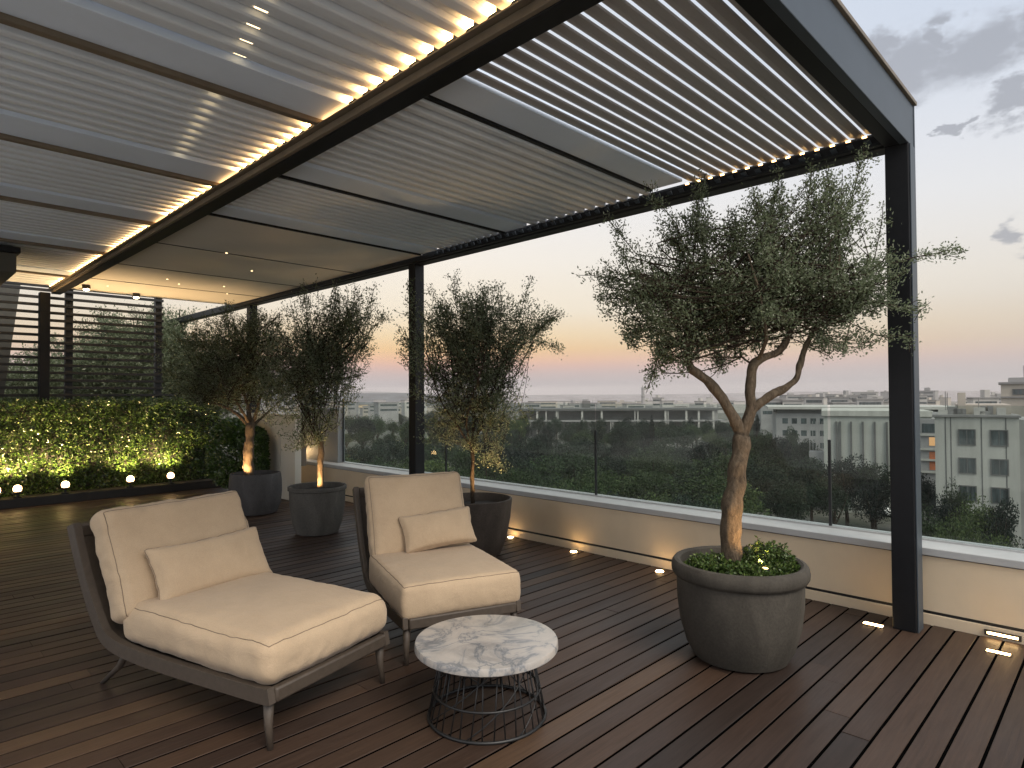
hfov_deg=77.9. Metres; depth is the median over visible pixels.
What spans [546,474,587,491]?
park tree
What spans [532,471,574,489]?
park tree
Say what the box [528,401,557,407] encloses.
city block
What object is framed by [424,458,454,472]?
park tree
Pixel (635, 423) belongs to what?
park tree
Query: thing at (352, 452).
park tree
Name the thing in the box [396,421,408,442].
park tree
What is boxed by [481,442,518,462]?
park tree
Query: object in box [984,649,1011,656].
deck light
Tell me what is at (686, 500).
park tree
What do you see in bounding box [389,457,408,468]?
park tree
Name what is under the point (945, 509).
park tree
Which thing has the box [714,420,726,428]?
park tree
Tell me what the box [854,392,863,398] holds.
city block
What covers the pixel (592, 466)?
park tree
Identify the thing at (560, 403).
city block
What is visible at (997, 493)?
window
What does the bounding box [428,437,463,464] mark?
park tree
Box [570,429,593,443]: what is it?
park tree
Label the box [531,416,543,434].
park tree
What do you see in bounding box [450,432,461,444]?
park tree
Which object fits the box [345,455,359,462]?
park tree
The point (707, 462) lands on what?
park tree
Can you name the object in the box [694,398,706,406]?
city block
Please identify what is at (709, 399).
city block
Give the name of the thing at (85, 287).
ceiling spot
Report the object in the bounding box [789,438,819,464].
park tree
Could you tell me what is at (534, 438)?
park tree
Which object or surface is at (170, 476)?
hedge uplight
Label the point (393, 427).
park tree
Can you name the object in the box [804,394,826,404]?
city block
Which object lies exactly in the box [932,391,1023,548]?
office building
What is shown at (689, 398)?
hills
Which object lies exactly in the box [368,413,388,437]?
park tree
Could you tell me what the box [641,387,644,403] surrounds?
chimney
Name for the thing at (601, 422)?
park tree
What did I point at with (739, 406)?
city block
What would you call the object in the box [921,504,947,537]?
park tree
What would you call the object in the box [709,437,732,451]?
park tree
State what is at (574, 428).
park tree
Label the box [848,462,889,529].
park tree
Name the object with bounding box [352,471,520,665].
lounge chair
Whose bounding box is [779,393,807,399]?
city block
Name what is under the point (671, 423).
park tree
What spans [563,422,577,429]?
park tree
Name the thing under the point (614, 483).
park tree
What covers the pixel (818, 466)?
park tree
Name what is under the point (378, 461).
park tree
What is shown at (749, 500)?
park tree
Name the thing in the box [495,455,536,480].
park tree
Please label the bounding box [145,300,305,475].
olive tree
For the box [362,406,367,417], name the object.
city block
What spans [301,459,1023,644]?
parapet wall
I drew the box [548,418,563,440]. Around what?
park tree
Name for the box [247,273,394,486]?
olive tree
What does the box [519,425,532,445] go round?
park tree
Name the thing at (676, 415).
colonnade building
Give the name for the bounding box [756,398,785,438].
city block
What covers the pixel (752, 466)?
park tree
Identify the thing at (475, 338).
olive tree
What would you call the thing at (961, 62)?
sky
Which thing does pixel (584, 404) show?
tower block
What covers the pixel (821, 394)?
city block
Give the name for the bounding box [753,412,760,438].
park tree
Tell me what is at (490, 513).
planter
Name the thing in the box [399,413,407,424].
park tree
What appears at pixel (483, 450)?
park tree
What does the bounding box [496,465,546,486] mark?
park tree
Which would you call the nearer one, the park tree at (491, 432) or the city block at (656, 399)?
the park tree at (491, 432)
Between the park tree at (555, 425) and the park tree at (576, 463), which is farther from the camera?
the park tree at (555, 425)
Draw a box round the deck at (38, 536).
[0,486,1023,767]
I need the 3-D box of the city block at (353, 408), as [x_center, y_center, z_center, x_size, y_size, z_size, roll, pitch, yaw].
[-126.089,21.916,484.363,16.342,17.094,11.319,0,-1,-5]
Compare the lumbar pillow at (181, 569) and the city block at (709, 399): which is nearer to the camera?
the lumbar pillow at (181, 569)
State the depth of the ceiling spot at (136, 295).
10.09 m
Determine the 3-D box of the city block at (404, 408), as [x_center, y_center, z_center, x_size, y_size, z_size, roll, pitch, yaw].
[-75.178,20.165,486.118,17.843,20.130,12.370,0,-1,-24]
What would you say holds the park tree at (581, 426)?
on the ground
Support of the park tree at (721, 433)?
on the ground
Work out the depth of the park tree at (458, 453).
149.52 m
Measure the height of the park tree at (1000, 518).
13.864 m
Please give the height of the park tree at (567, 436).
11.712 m
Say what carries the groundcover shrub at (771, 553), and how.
on the planter at (746, 624)
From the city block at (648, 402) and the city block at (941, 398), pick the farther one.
the city block at (941, 398)
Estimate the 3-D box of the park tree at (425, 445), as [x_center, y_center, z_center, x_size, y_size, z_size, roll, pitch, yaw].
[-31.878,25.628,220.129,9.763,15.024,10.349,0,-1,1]
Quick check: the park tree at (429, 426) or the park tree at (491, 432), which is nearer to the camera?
the park tree at (491, 432)
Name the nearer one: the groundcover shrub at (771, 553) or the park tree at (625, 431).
the groundcover shrub at (771, 553)
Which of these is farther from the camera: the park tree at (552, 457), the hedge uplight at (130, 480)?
the park tree at (552, 457)
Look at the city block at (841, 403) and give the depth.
270.96 m
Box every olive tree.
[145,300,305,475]
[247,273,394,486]
[393,269,566,502]
[572,140,969,566]
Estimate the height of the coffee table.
0.351 m
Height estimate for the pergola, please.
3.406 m
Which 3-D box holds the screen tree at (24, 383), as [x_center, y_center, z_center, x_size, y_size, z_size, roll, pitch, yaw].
[-10.181,0.590,13.231,3.006,2.844,2.511,-1,-1,30]
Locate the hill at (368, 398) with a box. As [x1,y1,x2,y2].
[233,393,453,406]
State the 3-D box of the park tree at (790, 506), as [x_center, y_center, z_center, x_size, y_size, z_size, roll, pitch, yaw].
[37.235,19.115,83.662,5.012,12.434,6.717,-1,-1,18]
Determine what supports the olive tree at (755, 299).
on the planter at (746, 624)
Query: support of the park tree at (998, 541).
on the ground
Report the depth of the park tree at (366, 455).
157.87 m
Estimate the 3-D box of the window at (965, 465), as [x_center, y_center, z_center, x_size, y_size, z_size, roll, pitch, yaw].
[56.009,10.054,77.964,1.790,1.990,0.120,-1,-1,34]
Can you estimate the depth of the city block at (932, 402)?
477.48 m
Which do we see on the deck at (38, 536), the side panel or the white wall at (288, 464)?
the white wall at (288, 464)
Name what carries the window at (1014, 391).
in the block at (1012, 391)
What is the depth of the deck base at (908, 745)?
3.09 m
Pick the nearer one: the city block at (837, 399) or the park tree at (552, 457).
the park tree at (552, 457)
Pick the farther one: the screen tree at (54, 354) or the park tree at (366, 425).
the park tree at (366, 425)
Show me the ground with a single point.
(853, 521)
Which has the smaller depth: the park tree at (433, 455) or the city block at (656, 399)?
the park tree at (433, 455)
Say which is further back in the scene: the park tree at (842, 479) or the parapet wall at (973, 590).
the park tree at (842, 479)
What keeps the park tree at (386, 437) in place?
on the ground
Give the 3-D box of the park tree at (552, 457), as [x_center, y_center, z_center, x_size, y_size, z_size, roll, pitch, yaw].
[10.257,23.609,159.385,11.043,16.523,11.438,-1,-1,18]
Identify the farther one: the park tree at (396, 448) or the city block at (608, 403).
the city block at (608, 403)
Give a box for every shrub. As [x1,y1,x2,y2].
[205,417,270,488]
[683,549,739,574]
[719,558,786,575]
[741,535,800,573]
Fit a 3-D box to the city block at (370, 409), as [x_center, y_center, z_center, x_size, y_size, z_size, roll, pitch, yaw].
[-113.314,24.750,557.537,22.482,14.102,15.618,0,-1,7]
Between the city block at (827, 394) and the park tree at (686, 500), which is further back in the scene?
the city block at (827, 394)
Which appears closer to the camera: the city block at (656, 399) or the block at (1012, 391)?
the block at (1012, 391)
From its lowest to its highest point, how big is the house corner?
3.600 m
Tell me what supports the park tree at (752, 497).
on the ground
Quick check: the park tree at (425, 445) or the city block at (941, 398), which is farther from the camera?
the city block at (941, 398)
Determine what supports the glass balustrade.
on the parapet wall at (973, 590)
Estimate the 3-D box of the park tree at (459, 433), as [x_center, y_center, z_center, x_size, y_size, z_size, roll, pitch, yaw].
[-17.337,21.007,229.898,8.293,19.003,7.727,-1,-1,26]
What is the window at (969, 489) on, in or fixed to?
in the office building at (979, 449)
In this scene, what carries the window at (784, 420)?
in the depot building at (798, 418)
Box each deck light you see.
[861,621,884,627]
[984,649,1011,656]
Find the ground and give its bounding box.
[221,401,956,531]
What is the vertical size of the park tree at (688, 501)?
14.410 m
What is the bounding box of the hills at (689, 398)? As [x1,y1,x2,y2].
[241,391,1000,403]
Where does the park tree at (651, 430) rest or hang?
on the ground
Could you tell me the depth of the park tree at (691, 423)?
242.89 m
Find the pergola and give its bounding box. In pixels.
[0,0,923,632]
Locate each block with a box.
[329,404,348,417]
[338,401,358,417]
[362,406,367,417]
[368,404,373,418]
[373,402,398,426]
[401,400,426,420]
[427,406,435,411]
[500,404,513,418]
[511,400,523,418]
[525,403,540,407]
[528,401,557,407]
[558,401,570,407]
[560,402,574,407]
[568,400,578,407]
[579,401,589,407]
[582,399,599,407]
[597,400,616,407]
[617,400,640,405]
[623,404,644,407]
[645,398,651,404]
[652,395,664,406]
[660,400,674,406]
[674,401,688,406]
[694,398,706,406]
[706,395,712,405]
[719,401,744,412]
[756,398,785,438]
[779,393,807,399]
[782,400,803,404]
[802,393,824,404]
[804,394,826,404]
[823,392,842,396]
[827,397,849,404]
[827,402,855,404]
[839,390,857,398]
[851,390,877,396]
[852,395,883,404]
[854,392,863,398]
[877,396,888,404]
[880,391,888,397]
[919,388,938,399]
[919,394,927,404]
[927,397,939,404]
[938,395,950,405]
[966,390,999,402]
[998,365,1023,416]
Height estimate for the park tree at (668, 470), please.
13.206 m
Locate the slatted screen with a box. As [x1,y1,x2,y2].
[0,281,176,403]
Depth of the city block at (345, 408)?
467.70 m
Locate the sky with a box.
[10,0,1023,395]
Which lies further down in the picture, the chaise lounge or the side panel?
the chaise lounge
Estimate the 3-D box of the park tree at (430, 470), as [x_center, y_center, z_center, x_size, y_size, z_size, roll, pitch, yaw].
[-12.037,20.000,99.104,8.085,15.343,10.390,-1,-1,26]
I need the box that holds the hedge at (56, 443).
[0,395,223,497]
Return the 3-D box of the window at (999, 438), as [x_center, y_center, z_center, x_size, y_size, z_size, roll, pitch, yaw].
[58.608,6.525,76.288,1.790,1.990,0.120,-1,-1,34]
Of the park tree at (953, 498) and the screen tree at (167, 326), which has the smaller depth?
the screen tree at (167, 326)
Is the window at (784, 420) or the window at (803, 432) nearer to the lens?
the window at (803, 432)
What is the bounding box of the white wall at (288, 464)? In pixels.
[252,413,305,499]
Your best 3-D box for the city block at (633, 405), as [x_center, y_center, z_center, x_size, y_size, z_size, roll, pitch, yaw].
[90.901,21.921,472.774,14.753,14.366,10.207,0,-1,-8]
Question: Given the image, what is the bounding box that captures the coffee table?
[414,615,557,745]
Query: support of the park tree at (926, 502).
on the ground
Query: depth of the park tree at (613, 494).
63.07 m
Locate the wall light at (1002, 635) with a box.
[984,629,1021,641]
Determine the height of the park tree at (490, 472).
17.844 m
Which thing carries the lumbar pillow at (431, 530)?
on the lounge chair
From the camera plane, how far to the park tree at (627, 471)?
129.92 m
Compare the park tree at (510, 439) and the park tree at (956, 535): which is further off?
the park tree at (510, 439)
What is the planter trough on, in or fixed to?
on the deck at (38, 536)
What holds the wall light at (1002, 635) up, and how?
attached to the parapet wall at (973, 590)
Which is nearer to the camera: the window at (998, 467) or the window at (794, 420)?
the window at (998, 467)
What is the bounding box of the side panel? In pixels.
[306,408,344,462]
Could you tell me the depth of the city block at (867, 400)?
277.98 m
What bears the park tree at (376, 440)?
on the ground
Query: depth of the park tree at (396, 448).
176.72 m
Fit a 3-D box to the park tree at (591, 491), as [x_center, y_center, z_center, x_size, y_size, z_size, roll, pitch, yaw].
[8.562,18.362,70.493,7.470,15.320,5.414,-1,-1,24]
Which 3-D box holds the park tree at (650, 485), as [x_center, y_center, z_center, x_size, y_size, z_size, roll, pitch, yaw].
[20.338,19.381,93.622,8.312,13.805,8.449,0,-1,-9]
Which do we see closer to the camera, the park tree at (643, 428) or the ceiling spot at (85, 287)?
the ceiling spot at (85, 287)
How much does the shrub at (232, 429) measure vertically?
1.212 m
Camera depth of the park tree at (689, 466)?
122.04 m
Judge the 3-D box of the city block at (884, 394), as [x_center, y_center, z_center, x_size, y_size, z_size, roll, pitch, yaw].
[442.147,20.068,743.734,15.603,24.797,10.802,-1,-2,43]
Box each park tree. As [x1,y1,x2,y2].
[345,415,363,439]
[345,433,352,447]
[345,443,369,461]
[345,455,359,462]
[346,418,375,450]
[349,445,393,465]
[353,428,374,448]
[362,460,388,466]
[364,456,395,466]
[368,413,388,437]
[368,437,384,448]
[368,438,408,465]
[383,433,399,445]
[386,418,399,434]
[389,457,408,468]
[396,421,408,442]
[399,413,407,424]
[408,436,430,448]
[424,410,436,418]
[424,416,438,435]
[424,444,444,464]
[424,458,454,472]
[424,464,449,471]
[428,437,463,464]
[444,445,484,474]
[449,446,479,471]
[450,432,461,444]
[451,466,485,478]
[456,419,470,441]
[464,453,508,480]
[474,437,496,464]
[481,420,500,440]
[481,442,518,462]
[488,445,528,465]
[495,430,518,448]
[495,449,545,471]
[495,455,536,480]
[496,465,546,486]
[507,413,528,450]
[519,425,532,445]
[526,434,540,445]
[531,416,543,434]
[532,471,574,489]
[535,433,560,455]
[538,446,559,464]
[541,424,556,440]
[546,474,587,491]
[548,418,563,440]
[548,441,592,460]
[551,451,605,481]
[556,463,621,495]
[557,430,578,443]
[559,482,584,491]
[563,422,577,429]
[568,456,605,478]
[570,422,589,433]
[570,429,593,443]
[577,417,584,435]
[578,467,631,497]
[582,480,610,494]
[583,420,587,434]
[589,420,596,429]
[594,417,607,431]
[597,453,635,478]
[604,456,643,484]
[606,490,620,496]
[607,422,640,446]
[618,474,634,497]
[621,417,633,428]
[621,468,682,501]
[623,447,672,480]
[632,421,638,431]
[637,419,650,430]
[637,491,673,502]
[638,421,648,436]
[646,467,706,503]
[648,416,655,444]
[655,427,679,446]
[655,457,692,482]
[656,420,665,430]
[662,452,695,500]
[666,493,719,509]
[668,495,701,506]
[669,420,675,428]
[669,429,697,451]
[671,425,685,446]
[683,422,703,446]
[684,425,702,443]
[684,440,713,463]
[693,450,725,478]
[695,493,743,512]
[696,422,714,442]
[698,441,728,464]
[701,429,722,442]
[707,496,771,515]
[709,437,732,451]
[711,448,765,480]
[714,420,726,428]
[715,424,724,438]
[715,474,766,514]
[724,484,756,511]
[727,429,734,442]
[746,455,791,489]
[746,462,793,515]
[748,432,773,459]
[749,428,769,439]
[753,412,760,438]
[758,480,819,516]
[767,435,793,461]
[773,483,815,520]
[782,426,799,447]
[785,456,835,521]
[787,457,826,510]
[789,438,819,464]
[803,446,821,459]
[804,477,851,524]
[820,453,878,525]
[847,480,890,528]
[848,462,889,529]
[886,490,932,521]
[921,472,935,522]
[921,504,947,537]
[925,493,971,536]
[931,514,992,543]
[941,477,969,512]
[943,493,995,540]
[976,497,1019,547]
[983,530,1016,547]
[1001,537,1023,548]
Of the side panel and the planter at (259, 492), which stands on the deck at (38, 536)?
the planter at (259, 492)
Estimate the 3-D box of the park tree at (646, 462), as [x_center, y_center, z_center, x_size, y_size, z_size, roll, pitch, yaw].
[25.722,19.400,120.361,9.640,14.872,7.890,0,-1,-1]
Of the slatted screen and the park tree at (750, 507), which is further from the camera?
the park tree at (750, 507)
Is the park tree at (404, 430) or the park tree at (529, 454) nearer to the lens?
the park tree at (529, 454)
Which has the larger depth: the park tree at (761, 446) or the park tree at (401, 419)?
the park tree at (401, 419)
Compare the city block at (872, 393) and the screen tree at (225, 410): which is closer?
the screen tree at (225, 410)
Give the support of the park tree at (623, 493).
on the ground
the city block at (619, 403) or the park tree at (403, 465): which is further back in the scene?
the city block at (619, 403)
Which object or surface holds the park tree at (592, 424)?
on the ground
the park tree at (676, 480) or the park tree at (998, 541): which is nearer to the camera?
the park tree at (998, 541)
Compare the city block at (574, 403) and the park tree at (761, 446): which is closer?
the park tree at (761, 446)
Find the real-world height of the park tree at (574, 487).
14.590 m
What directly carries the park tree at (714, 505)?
on the ground
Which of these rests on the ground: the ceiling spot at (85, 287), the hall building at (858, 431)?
the hall building at (858, 431)
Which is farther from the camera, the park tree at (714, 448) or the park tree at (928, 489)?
the park tree at (714, 448)
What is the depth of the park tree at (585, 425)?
266.82 m
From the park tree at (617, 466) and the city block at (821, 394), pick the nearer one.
the park tree at (617, 466)
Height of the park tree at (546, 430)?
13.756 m
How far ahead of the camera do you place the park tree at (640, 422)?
269.28 m
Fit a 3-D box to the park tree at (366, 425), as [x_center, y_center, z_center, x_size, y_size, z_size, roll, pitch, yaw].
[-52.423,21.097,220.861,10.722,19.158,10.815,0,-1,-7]
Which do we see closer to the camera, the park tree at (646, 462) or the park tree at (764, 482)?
the park tree at (764, 482)
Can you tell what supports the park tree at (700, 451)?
on the ground
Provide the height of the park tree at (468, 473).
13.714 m
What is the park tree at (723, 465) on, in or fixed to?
on the ground
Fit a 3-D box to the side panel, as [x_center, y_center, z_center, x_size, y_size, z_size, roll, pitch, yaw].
[-2.994,0.801,10.097,1.050,0.823,0.120,-1,-2,44]
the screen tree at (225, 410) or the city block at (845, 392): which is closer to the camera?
the screen tree at (225, 410)
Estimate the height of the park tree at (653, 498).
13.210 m
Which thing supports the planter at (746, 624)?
on the deck at (38, 536)
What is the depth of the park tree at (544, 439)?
214.17 m
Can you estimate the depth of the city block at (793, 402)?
236.35 m
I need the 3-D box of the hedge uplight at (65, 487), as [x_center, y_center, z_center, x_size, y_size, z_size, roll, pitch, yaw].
[-6.444,1.490,9.146,0.116,0.178,0.116,-1,-2,44]
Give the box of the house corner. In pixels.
[0,245,20,399]
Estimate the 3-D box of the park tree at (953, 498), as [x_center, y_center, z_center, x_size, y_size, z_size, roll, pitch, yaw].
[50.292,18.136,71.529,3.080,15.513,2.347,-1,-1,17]
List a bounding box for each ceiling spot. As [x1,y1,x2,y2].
[82,284,90,290]
[132,293,139,298]
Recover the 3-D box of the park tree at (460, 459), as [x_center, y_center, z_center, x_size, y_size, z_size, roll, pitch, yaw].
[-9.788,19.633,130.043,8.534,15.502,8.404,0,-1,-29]
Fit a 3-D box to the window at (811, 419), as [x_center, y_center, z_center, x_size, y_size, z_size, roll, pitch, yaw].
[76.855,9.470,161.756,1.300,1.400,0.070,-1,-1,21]
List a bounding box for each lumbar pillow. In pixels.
[144,527,272,599]
[398,506,476,552]
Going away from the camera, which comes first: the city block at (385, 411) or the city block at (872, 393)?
the city block at (385, 411)
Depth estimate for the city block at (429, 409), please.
693.88 m
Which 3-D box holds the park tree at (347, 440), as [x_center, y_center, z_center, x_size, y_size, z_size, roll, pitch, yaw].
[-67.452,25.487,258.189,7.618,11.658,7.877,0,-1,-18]
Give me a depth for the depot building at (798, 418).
162.66 m
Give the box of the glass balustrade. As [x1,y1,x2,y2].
[341,399,1023,552]
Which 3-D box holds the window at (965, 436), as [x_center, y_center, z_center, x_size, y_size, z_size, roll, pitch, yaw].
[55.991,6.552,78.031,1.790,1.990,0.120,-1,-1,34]
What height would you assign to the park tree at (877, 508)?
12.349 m
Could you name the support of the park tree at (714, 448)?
on the ground
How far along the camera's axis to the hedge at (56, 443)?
9.75 m
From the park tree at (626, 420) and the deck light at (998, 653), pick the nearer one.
the deck light at (998, 653)
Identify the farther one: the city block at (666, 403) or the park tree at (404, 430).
the city block at (666, 403)
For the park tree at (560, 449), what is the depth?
149.00 m
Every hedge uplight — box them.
[12,485,22,498]
[61,481,69,493]
[126,476,134,487]
[167,472,174,483]
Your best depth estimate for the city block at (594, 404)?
493.93 m
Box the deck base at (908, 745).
[0,505,1023,767]
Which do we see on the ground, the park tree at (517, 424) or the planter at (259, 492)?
the park tree at (517, 424)
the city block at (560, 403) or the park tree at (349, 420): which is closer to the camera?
the park tree at (349, 420)
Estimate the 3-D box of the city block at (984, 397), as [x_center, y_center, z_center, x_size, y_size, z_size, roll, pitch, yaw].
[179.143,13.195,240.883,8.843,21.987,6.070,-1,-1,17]
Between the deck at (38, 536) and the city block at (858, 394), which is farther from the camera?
the city block at (858, 394)
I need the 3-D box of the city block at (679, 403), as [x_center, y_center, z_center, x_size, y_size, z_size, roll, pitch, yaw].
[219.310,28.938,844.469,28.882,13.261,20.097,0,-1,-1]
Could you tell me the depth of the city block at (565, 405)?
420.25 m
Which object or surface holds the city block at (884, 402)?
on the ground
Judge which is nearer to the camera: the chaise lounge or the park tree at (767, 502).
the chaise lounge
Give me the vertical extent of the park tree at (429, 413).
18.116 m
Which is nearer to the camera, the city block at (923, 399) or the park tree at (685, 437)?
the park tree at (685, 437)
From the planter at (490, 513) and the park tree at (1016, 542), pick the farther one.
the park tree at (1016, 542)
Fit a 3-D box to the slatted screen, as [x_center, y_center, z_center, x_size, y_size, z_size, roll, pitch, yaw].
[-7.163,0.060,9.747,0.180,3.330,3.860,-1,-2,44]
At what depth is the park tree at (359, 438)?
216.82 m
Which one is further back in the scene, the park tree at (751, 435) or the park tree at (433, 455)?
the park tree at (751, 435)
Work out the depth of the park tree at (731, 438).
257.07 m
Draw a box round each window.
[782,418,787,423]
[792,418,796,423]
[801,418,806,423]
[801,430,806,435]
[810,418,815,423]
[958,429,975,445]
[958,457,976,473]
[959,485,976,501]
[990,430,1008,446]
[990,459,1008,475]
[991,487,1009,504]
[1012,389,1023,394]
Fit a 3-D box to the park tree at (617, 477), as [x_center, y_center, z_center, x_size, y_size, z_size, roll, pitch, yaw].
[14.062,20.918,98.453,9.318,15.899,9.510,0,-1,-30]
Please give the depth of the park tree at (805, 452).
129.54 m
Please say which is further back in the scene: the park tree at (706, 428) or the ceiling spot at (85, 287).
the park tree at (706, 428)
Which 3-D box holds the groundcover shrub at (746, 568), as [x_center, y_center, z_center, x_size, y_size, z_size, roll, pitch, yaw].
[1.308,1.027,3.461,0.382,0.141,0.230,0,-1,0]
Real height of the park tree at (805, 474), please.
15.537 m
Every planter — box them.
[228,470,281,515]
[287,481,346,536]
[463,492,511,556]
[671,545,810,672]
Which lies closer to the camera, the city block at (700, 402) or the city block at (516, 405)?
the city block at (700, 402)
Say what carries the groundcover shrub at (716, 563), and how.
on the planter at (746, 624)
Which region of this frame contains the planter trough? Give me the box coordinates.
[0,478,219,509]
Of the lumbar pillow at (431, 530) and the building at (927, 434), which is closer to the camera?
the lumbar pillow at (431, 530)
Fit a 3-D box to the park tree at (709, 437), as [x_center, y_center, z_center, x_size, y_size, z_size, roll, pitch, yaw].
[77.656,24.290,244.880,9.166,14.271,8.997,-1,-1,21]
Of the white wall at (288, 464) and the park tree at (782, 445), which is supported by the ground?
the park tree at (782, 445)
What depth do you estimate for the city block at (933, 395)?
595.93 m
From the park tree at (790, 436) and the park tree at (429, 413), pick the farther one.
the park tree at (429, 413)
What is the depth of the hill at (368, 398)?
1440.98 m
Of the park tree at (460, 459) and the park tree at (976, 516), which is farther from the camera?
the park tree at (460, 459)
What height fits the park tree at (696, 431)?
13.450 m
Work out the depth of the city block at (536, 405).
438.11 m
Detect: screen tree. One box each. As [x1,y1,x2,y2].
[3,351,87,404]
[9,319,110,393]
[54,300,214,403]
[196,334,266,420]
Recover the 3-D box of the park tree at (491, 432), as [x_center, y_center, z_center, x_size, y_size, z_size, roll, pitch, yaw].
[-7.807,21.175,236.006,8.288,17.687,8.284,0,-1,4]
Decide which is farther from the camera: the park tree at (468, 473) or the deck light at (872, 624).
the park tree at (468, 473)
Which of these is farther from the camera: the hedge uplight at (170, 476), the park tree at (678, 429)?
the park tree at (678, 429)
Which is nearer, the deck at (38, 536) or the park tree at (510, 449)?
the deck at (38, 536)
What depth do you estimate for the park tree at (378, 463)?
124.58 m
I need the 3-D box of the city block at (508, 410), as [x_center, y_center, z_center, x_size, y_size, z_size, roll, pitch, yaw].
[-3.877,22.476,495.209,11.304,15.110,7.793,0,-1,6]
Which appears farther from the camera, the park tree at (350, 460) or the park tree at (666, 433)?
the park tree at (666, 433)
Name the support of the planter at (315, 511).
on the deck at (38, 536)
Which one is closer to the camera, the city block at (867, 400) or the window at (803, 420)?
the window at (803, 420)
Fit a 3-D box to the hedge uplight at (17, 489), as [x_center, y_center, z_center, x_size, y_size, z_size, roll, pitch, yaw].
[-6.829,1.484,8.753,0.116,0.178,0.116,-1,-2,44]
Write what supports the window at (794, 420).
in the depot building at (798, 418)
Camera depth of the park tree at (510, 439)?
207.85 m
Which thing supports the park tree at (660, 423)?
on the ground
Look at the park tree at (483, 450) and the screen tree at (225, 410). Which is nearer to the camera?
the screen tree at (225, 410)
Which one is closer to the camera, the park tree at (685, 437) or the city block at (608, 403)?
the park tree at (685, 437)
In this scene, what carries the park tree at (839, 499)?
on the ground
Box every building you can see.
[519,407,724,438]
[765,405,946,450]
[809,408,932,514]
[920,418,935,519]
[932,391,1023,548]

